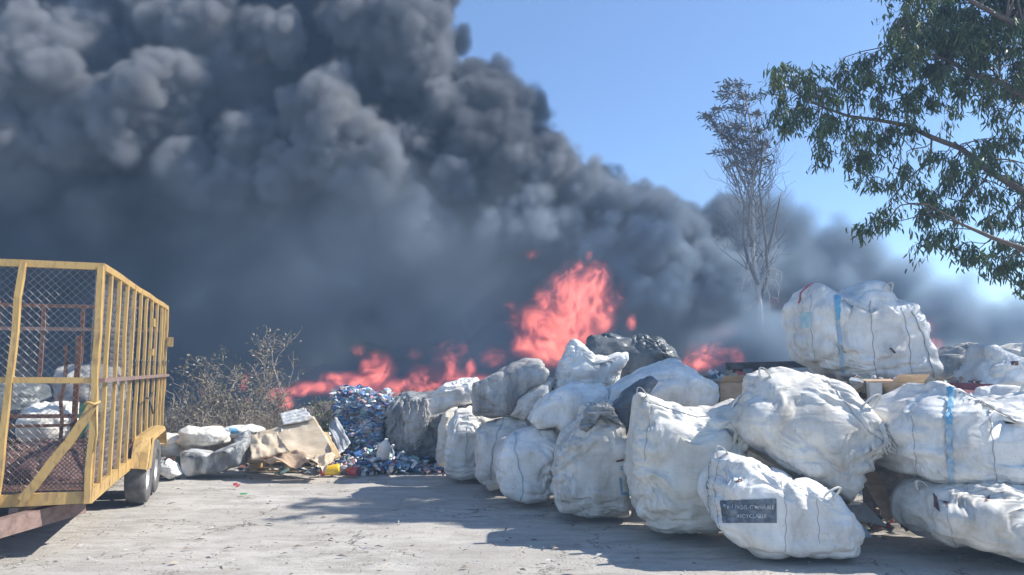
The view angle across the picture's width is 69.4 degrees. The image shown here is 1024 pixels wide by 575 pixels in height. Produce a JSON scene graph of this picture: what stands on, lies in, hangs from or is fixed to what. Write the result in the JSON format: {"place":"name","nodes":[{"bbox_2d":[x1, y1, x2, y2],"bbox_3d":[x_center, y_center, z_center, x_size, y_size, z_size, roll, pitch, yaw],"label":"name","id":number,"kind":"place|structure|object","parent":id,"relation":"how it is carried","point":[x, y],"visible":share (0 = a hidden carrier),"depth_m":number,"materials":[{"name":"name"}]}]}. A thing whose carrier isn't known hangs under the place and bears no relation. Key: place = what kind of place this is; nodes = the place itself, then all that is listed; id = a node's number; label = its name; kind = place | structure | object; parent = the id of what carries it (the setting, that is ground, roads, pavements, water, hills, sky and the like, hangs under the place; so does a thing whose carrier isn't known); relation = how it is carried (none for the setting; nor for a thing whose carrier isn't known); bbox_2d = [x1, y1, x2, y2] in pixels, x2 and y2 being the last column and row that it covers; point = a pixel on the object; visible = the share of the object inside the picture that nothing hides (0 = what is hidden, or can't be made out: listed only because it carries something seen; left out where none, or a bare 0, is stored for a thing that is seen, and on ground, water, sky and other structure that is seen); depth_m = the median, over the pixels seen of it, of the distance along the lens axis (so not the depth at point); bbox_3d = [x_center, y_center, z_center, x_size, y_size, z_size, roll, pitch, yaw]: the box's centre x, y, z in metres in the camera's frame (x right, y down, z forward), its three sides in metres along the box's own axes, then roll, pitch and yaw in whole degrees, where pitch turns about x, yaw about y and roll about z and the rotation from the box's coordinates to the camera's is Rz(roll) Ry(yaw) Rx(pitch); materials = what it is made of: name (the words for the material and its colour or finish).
{"place":"outdoors","nodes":[
{"label":"outdoors","id":0,"kind":"place"},
{"bbox_2d":[79,403,331,465],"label":"dry grass","id":1,"kind":"structure","parent":0,"point":[220,446],"depth_m":12.33,"materials":[{"name":"brown plant"}]},
{"bbox_2d":[224,424,264,437],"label":"bulk bag","id":2,"kind":"object","parent":1,"relation":"on","point":[235,431],"visible":0.62,"depth_m":11.54,"materials":[{"name":"white fabric"}]},
{"bbox_2d":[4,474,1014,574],"bbox_3d":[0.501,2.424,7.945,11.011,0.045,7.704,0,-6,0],"label":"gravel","id":3,"kind":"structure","parent":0,"point":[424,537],"depth_m":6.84,"materials":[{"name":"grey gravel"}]},
{"bbox_2d":[0,365,1023,574],"bbox_3d":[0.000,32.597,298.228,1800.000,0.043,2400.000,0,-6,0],"label":"ground","id":4,"kind":"structure","parent":0,"point":[319,382],"depth_m":7.05,"materials":[{"name":"grey concrete"}]},
{"bbox_2d":[0,259,172,537],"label":"cage trailer","id":5,"kind":"object","parent":4,"relation":"on","point":[36,502],"visible":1,"depth_m":6.78,"materials":[{"name":"yellow paint"}]},
{"bbox_2d":[0,375,53,445],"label":"bag","id":6,"kind":"object","parent":5,"relation":"in","point":[34,397],"visible":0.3,"depth_m":10.05,"materials":[{"name":"white fabric"}]},
{"bbox_2d":[15,401,78,443],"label":"bulk bag","id":7,"kind":"object","parent":5,"relation":"in","point":[36,433],"visible":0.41,"depth_m":8.28,"materials":[{"name":"white fabric"}]},
{"bbox_2d":[3,439,123,483],"bbox_3d":[-4.875,1.796,7.864,1.174,0.332,1.565,0,-6,0],"label":"refuse heap","id":8,"kind":"object","parent":5,"relation":"on","point":[40,465],"visible":0.39,"depth_m":7.36,"materials":[{"name":"red rusty scrap metal"}]},
{"bbox_2d":[52,363,127,421],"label":"bulk bag","id":9,"kind":"object","parent":5,"relation":"in","point":[83,386],"visible":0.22,"depth_m":9.54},
{"bbox_2d":[160,458,182,478],"bbox_3d":[-4.764,2.537,10.342,0.294,0.282,0.286,0,-6,0],"label":"film wad","id":10,"kind":"object","parent":4,"relation":"on","point":[170,469],"visible":0.93,"depth_m":10.24,"materials":[{"name":"white plastic"}]},
{"bbox_2d":[123,381,227,432],"bbox_3d":[-5.621,2.250,12.398,1.612,1.347,1.143,3,-7,-28],"label":"shrub","id":11,"kind":"object","parent":4,"relation":"on","point":[176,414],"visible":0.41,"depth_m":12.40,"materials":[{"name":"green plant"}]},
{"bbox_2d":[166,395,260,449],"bbox_3d":[-4.968,2.312,11.986,1.445,1.139,1.327,0,-6,0],"label":"shrub","id":12,"kind":"object","parent":4,"relation":"on","point":[201,419],"visible":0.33,"depth_m":12.04,"materials":[{"name":"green plant"}]},
{"bbox_2d":[180,441,250,476],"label":"bulk bag","id":13,"kind":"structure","parent":4,"relation":"on","point":[195,461],"depth_m":10.41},
{"bbox_2d":[177,425,230,449],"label":"bulk bag","id":14,"kind":"object","parent":13,"relation":"on","point":[194,437],"visible":0.99,"depth_m":10.81,"materials":[{"name":"white fabric"}]},
{"bbox_2d":[234,430,251,457],"bbox_3d":[-3.948,2.331,10.914,0.275,0.452,0.401,0,-6,0],"label":"film wad","id":15,"kind":"object","parent":13,"relation":"on","point":[245,435],"visible":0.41,"depth_m":10.82,"materials":[{"name":"white plastic"}]},
{"bbox_2d":[164,341,292,426],"bbox_3d":[-5.009,1.936,12.756,2.128,2.050,1.723,-2,-6,14],"label":"shrub","id":16,"kind":"object","parent":4,"relation":"on","point":[220,399],"visible":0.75,"depth_m":12.77,"materials":[{"name":"brown plant"}]},
{"bbox_2d":[222,396,283,429],"bbox_3d":[-4.302,2.378,12.622,1.586,1.144,1.230,0,-6,0],"label":"shrub","id":17,"kind":"object","parent":4,"relation":"on","point":[269,418],"visible":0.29,"depth_m":12.57,"materials":[{"name":"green plant"}]},
{"bbox_2d":[235,323,317,423],"bbox_3d":[-4.318,1.855,13.731,1.321,2.402,1.558,6,-8,-44],"label":"shrub","id":18,"kind":"object","parent":4,"relation":"on","point":[265,382],"visible":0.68,"depth_m":13.70,"materials":[{"name":"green plant"}]},
{"bbox_2d":[159,456,396,479],"bbox_3d":[-3.929,2.725,11.544,4.499,0.362,2.442,0,-6,0],"label":"scattered rubbish","id":19,"kind":"object","parent":4,"relation":"on","point":[177,460],"visible":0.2,"depth_m":11.04,"materials":[{"name":"multicoloured plastic"}]},
{"bbox_2d":[161,433,185,457],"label":"bulk bag","id":20,"kind":"object","parent":19,"relation":"on","point":[173,448],"visible":0.56,"depth_m":10.88,"materials":[{"name":"white fabric"}]},
{"bbox_2d":[246,459,317,471],"bbox_3d":[-3.380,2.727,11.510,1.240,0.150,0.901,0,-6,-3],"label":"wooden pallet","id":21,"kind":"object","parent":4,"relation":"on","point":[255,464],"visible":0.27,"depth_m":11.07,"materials":[{"name":"brown wood"}]},
{"bbox_2d":[256,416,339,459],"bbox_3d":[-3.146,2.197,10.838,1.402,0.570,0.811,0,-6,0],"label":"cream board","id":22,"kind":"object","parent":4,"relation":"on","point":[310,438],"visible":0.66,"depth_m":10.90,"materials":[{"name":"beige cardboard"}]},
{"bbox_2d":[250,432,289,459],"bbox_3d":[-3.534,2.280,10.720,0.509,0.333,0.865,3,-6,-23],"label":"stained board","id":23,"kind":"object","parent":22,"relation":"on","point":[266,445],"visible":0.99,"depth_m":10.62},
{"bbox_2d":[262,449,319,468],"bbox_3d":[-3.134,2.394,10.325,1.001,0.238,0.373,0,-6,0],"label":"bent cardboard","id":24,"kind":"object","parent":22,"relation":"on","point":[295,459],"visible":0.95,"depth_m":10.31,"materials":[{"name":"beige cardboard"}]},
{"bbox_2d":[280,408,313,424],"bbox_3d":[-3.303,1.976,11.358,0.650,0.238,0.407,0,-6,0],"label":"corrugated sheet","id":25,"kind":"object","parent":22,"relation":"on","point":[296,416],"visible":1,"depth_m":11.35,"materials":[{"name":"white plastic"}]},
{"bbox_2d":[323,431,340,459],"bbox_3d":[-2.633,2.291,10.745,0.096,0.350,0.693,3,-7,-29],"label":"side strip","id":26,"kind":"object","parent":22,"relation":"on","point":[333,449],"visible":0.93,"depth_m":10.62,"materials":[{"name":"beige wood"}]},
{"bbox_2d":[328,417,350,453],"bbox_3d":[-2.619,2.245,11.224,0.226,0.516,0.789,3,-7,-26],"label":"milky sheet","id":27,"kind":"object","parent":22,"relation":"on","point":[341,440],"visible":0.97,"depth_m":11.20,"materials":[{"name":"plastic"}]},
{"bbox_2d":[304,452,334,473],"bbox_3d":[-2.721,2.440,10.307,0.464,0.251,0.396,0,-6,0],"label":"bent cardboard","id":28,"kind":"object","parent":4,"relation":"on","point":[324,460],"visible":0.89,"depth_m":10.33,"materials":[{"name":"beige cardboard"}]},
{"bbox_2d":[276,386,368,417],"bbox_3d":[1.734,2.647,15.158,15.386,1.703,2.588,0,-6,0],"label":"charred debris","id":29,"kind":"object","parent":4,"relation":"on","point":[315,404],"visible":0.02,"depth_m":15.76,"materials":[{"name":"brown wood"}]},
{"bbox_2d":[320,464,339,475],"bbox_3d":[-2.620,2.628,10.667,0.282,0.170,0.154,0,-6,-5],"label":"plastic tub","id":30,"kind":"object","parent":4,"relation":"on","point":[333,469],"visible":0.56,"depth_m":10.60,"materials":[{"name":"yellow plastic"}]},
{"bbox_2d":[304,393,362,465],"bbox_3d":[-2.970,2.256,11.768,1.228,1.204,0.802,-2,-6,15],"label":"shrub","id":31,"kind":"object","parent":4,"relation":"on","point":[324,429],"visible":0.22,"depth_m":11.74,"materials":[{"name":"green plant"}]},
{"bbox_2d":[346,466,361,475],"bbox_3d":[-2.270,2.634,10.616,0.214,0.135,0.135,-3,-7,27],"label":"plastic can","id":32,"kind":"object","parent":4,"relation":"on","point":[354,471],"visible":1,"depth_m":10.57,"materials":[{"name":"red plastic"}]},
{"bbox_2d":[329,384,395,460],"bbox_3d":[-2.417,2.257,12.169,1.139,1.329,1.244,0,-6,0],"label":"bottle bale","id":33,"kind":"object","parent":4,"relation":"on","point":[353,407],"visible":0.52,"depth_m":11.77},
{"bbox_2d":[280,440,444,475],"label":"spilled bottles","id":34,"kind":"object","parent":4,"relation":"on","point":[366,459],"visible":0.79,"depth_m":11.00,"materials":[{"name":"blue plastic"}]},
{"bbox_2d":[376,438,390,459],"bbox_3d":[-1.900,2.396,10.967,0.228,0.320,0.189,-5,-8,38],"label":"plastic jug","id":35,"kind":"object","parent":34,"relation":"on","point":[384,450],"visible":1,"depth_m":10.89,"materials":[{"name":"white plastic"}]},
{"bbox_2d":[384,390,443,464],"bbox_3d":[-1.489,2.248,11.934,1.080,1.185,1.263,0,-6,0],"label":"film bale","id":36,"kind":"object","parent":4,"relation":"on","point":[394,431],"visible":0.5,"depth_m":11.41},
{"bbox_2d":[400,399,430,450],"bbox_3d":[-1.482,2.113,11.372,0.473,0.801,0.228,0,-6,0],"label":"film drape","id":37,"kind":"object","parent":36,"relation":"hanging from","point":[416,415],"visible":0.96,"depth_m":11.29,"materials":[{"name":"grey plastic"}]},
{"bbox_2d":[435,407,457,467],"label":"bulk bag","id":38,"kind":"object","parent":4,"relation":"on","point":[447,416],"visible":0.47,"depth_m":11.00,"materials":[{"name":"white fabric"}]},
{"bbox_2d":[444,406,481,480],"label":"bulk bag","id":39,"kind":"object","parent":4,"relation":"on","point":[464,423],"visible":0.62,"depth_m":10.06,"materials":[{"name":"white fabric"}]},
{"bbox_2d":[429,377,478,414],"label":"bulk bag","id":40,"kind":"object","parent":39,"relation":"on","point":[446,396],"visible":0.77,"depth_m":10.36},
{"bbox_2d":[473,416,530,490],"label":"bulk bag","id":41,"kind":"object","parent":4,"relation":"on","point":[491,436],"visible":0.61,"depth_m":9.13,"materials":[{"name":"white fabric"}]},
{"bbox_2d":[471,358,549,417],"bbox_3d":[-0.026,1.321,9.691,1.028,0.802,0.963,0,-6,0],"label":"bulk bag","id":42,"kind":"object","parent":41,"relation":"on","point":[499,393],"visible":0.93,"depth_m":9.28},
{"bbox_2d":[509,377,553,419],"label":"bulk bag","id":43,"kind":"object","parent":41,"relation":"on","point":[527,401],"visible":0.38,"depth_m":9.23,"materials":[{"name":"white fabric"}]},
{"bbox_2d":[479,415,532,425],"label":"bulk bag","id":44,"kind":"object","parent":4,"relation":"on","point":[482,420],"visible":0.03,"depth_m":10.21,"materials":[{"name":"white fabric"}]},
{"bbox_2d":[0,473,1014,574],"bbox_3d":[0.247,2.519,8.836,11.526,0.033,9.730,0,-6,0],"label":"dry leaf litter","id":45,"kind":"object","parent":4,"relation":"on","point":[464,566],"visible":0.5,"depth_m":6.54,"materials":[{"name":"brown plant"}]},
{"bbox_2d":[493,425,557,503],"bbox_3d":[0.181,2.045,8.605,0.799,0.875,0.883,0,-6,0],"label":"bulk bag","id":46,"kind":"object","parent":4,"relation":"on","point":[523,459],"visible":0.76,"depth_m":8.24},
{"bbox_2d":[527,382,609,430],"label":"bulk bag","id":47,"kind":"object","parent":46,"relation":"on","point":[558,407],"visible":0.69,"depth_m":8.33,"materials":[{"name":"white fabric"}]},
{"bbox_2d":[237,375,866,426],"bbox_3d":[3.500,2.809,18.006,21.000,1.425,7.600,0,-6,0],"label":"charred rubble","id":48,"kind":"object","parent":4,"relation":"on","point":[396,392],"visible":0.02,"depth_m":15.99,"materials":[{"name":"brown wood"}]},
{"bbox_2d":[552,387,559,436],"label":"bulk bag","id":49,"kind":"object","parent":4,"relation":"on","point":[557,431],"depth_m":9.37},
{"bbox_2d":[553,339,628,388],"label":"bulk bag","id":50,"kind":"object","parent":49,"relation":"on","point":[579,361],"visible":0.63,"depth_m":9.40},
{"bbox_2d":[585,333,679,377],"bbox_3d":[1.690,1.052,10.761,1.401,0.783,1.088,0,-6,0],"label":"film bale","id":51,"kind":"object","parent":50,"relation":"on","point":[642,350],"visible":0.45,"depth_m":10.36},
{"bbox_2d":[550,397,630,517],"bbox_3d":[0.865,1.799,7.926,0.901,1.224,0.999,0,-6,0],"label":"bulk bag","id":52,"kind":"object","parent":4,"relation":"on","point":[589,479],"visible":0.89,"depth_m":7.51,"materials":[{"name":"white fabric"}]},
{"bbox_2d":[612,376,657,434],"bbox_3d":[1.292,1.308,7.863,0.533,0.730,0.482,0,-6,0],"label":"film wrap","id":53,"kind":"object","parent":52,"relation":"on","point":[622,402],"visible":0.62,"depth_m":7.71,"materials":[{"name":"grey plastic"}]},
{"bbox_2d":[606,358,719,406],"bbox_3d":[1.673,1.257,8.659,1.332,0.869,1.112,0,-6,0],"label":"bulk bag","id":54,"kind":"object","parent":52,"relation":"on","point":[681,383],"visible":0.38,"depth_m":8.22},
{"bbox_2d":[623,387,749,533],"bbox_3d":[1.711,1.652,7.152,1.196,1.383,1.129,0,-6,0],"label":"bulk bag","id":55,"kind":"object","parent":4,"relation":"on","point":[669,449],"visible":0.8,"depth_m":6.69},
{"bbox_2d":[696,77,797,370],"bbox_3d":[6.813,-1.207,20.758,3.163,10.091,2.434,0,-6,0],"label":"slender tree","id":56,"kind":"object","parent":4,"relation":"on","point":[752,172],"visible":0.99,"depth_m":20.89,"materials":[{"name":"grey plant"}]},
{"bbox_2d":[747,450,782,470],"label":"bulk bag","id":57,"kind":"object","parent":4,"relation":"on","point":[760,459],"visible":0.02,"depth_m":7.79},
{"bbox_2d":[697,446,864,558],"bbox_3d":[2.254,1.800,6.350,1.231,0.909,0.934,0,-6,0],"label":"bulk bag","id":58,"kind":"object","parent":4,"relation":"on","point":[756,508],"visible":1,"depth_m":5.94,"materials":[{"name":"white fabric"}]},
{"bbox_2d":[729,366,896,499],"bbox_3d":[2.680,1.321,6.845,1.383,1.175,1.121,0,-6,0],"label":"bulk bag","id":59,"kind":"object","parent":58,"relation":"on","point":[826,432],"visible":0.93,"depth_m":6.40,"materials":[{"name":"white fabric"}]},
{"bbox_2d":[725,361,839,380],"bbox_3d":[3.685,1.337,10.161,1.602,0.675,0.150,0,-6,0],"label":"metal frame","id":60,"kind":"object","parent":4,"relation":"on","point":[739,366],"visible":0.22,"depth_m":10.12,"materials":[{"name":"metal"}]},
{"bbox_2d":[702,369,984,532],"bbox_3d":[3.445,1.685,7.899,2.998,1.605,1.691,-3,-7,24],"label":"loose refuse","id":61,"kind":"object","parent":4,"relation":"on","point":[857,384],"visible":0.23,"depth_m":7.64,"materials":[{"name":"plastic"}]},
{"bbox_2d":[712,376,743,402],"bbox_3d":[2.490,1.167,8.525,0.308,0.305,0.489,1,-6,-5],"label":"cardboard box","id":62,"kind":"object","parent":61,"relation":"on","point":[730,387],"visible":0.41,"depth_m":8.37,"materials":[{"name":"cardboard"}]},
{"bbox_2d":[858,391,866,398],"bbox_3d":[3.778,1.157,8.225,1.500,0.100,1.200,0,-6,0],"label":"pallet board","id":63,"kind":"object","parent":61,"relation":"on","point":[862,395],"depth_m":7.63,"materials":[{"name":"brown wood"}]},
{"bbox_2d":[781,280,943,383],"bbox_3d":[4.052,0.535,8.681,1.517,1.211,1.206,0,-6,0],"label":"bulk bag","id":64,"kind":"object","parent":63,"relation":"on","point":[877,328],"visible":0.9,"depth_m":8.17,"materials":[{"name":"white plastic"}]},
{"bbox_2d":[866,382,882,403],"bbox_3d":[3.520,1.085,7.176,0.108,0.322,0.308,-2,-6,20],"label":"cardboard box","id":65,"kind":"object","parent":61,"relation":"on","point":[874,388],"visible":0.34,"depth_m":7.05,"materials":[{"name":"cardboard"}]},
{"bbox_2d":[860,374,929,394],"bbox_3d":[3.745,1.040,7.231,0.368,0.385,0.539,1,-6,-12],"label":"cardboard box","id":66,"kind":"object","parent":61,"relation":"on","point":[890,385],"visible":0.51,"depth_m":7.05,"materials":[{"name":"brown cardboard"}]},
{"bbox_2d":[861,524,871,537],"bbox_3d":[2.987,2.127,6.438,0.303,0.093,0.130,3,-7,-25],"label":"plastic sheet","id":67,"kind":"object","parent":4,"relation":"on","point":[867,534],"visible":0.29,"depth_m":6.45,"materials":[{"name":"plastic"}]},
{"bbox_2d":[851,502,886,526],"bbox_3d":[3.205,2.070,6.707,0.266,0.181,0.230,3,-7,-26],"label":"cardboard sheet","id":68,"kind":"object","parent":4,"relation":"on","point":[863,512],"visible":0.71,"depth_m":6.72,"materials":[{"name":"cardboard"}]},
{"bbox_2d":[864,471,892,521],"bbox_3d":[3.394,1.931,6.848,0.174,0.428,0.266,1,-6,-13],"label":"cardboard sheet","id":69,"kind":"object","parent":4,"relation":"on","point":[876,490],"visible":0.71,"depth_m":6.85,"materials":[{"name":"brown cardboard"}]},
{"bbox_2d":[862,463,912,512],"bbox_3d":[3.959,1.832,7.758,0.622,1.093,0.012,0,-6,0],"label":"fibreboard","id":70,"kind":"object","parent":4,"relation":"on","point":[890,480],"depth_m":7.73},
{"bbox_2d":[754,0,1023,300],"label":"eucalyptus tree","id":71,"kind":"object","parent":4,"relation":"on","point":[970,41],"visible":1,"depth_m":9.04,"materials":[{"name":"green plant"}]},
{"bbox_2d":[889,477,1023,562],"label":"bulk bag","id":72,"kind":"object","parent":4,"relation":"on","point":[987,516],"visible":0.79,"depth_m":5.75,"materials":[{"name":"white fabric"}]},
{"bbox_2d":[868,381,1023,484],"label":"bulk bag","id":73,"kind":"object","parent":72,"relation":"on","point":[941,432],"visible":0.87,"depth_m":6.01,"materials":[{"name":"white fabric"}]},
{"bbox_2d":[946,382,992,393],"bbox_3d":[4.550,1.041,7.231,0.764,0.220,0.640,0,-6,0],"label":"board","id":74,"kind":"object","parent":73,"relation":"on","point":[968,388],"visible":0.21,"depth_m":7.53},
{"bbox_2d":[1000,343,1023,356],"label":"bulk bag","id":75,"kind":"object","parent":4,"relation":"on","point":[1017,349],"visible":0.3,"depth_m":9.43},
{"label":"bulk bag","id":76,"kind":"object","parent":4,"relation":"on","visible":0},
{"bbox_2d":[953,344,1023,385],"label":"bulk bag","id":77,"kind":"object","parent":76,"relation":"on","point":[993,364],"visible":0.59,"depth_m":8.04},
{"bbox_2d":[0,0,1023,364],"label":"sky","id":78,"kind":"structure","parent":0,"point":[391,182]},
{"bbox_2d":[934,342,978,380],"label":"bulk bag","id":79,"kind":"object","parent":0,"point":[952,359],"visible":0.29,"depth_m":9.68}
]}

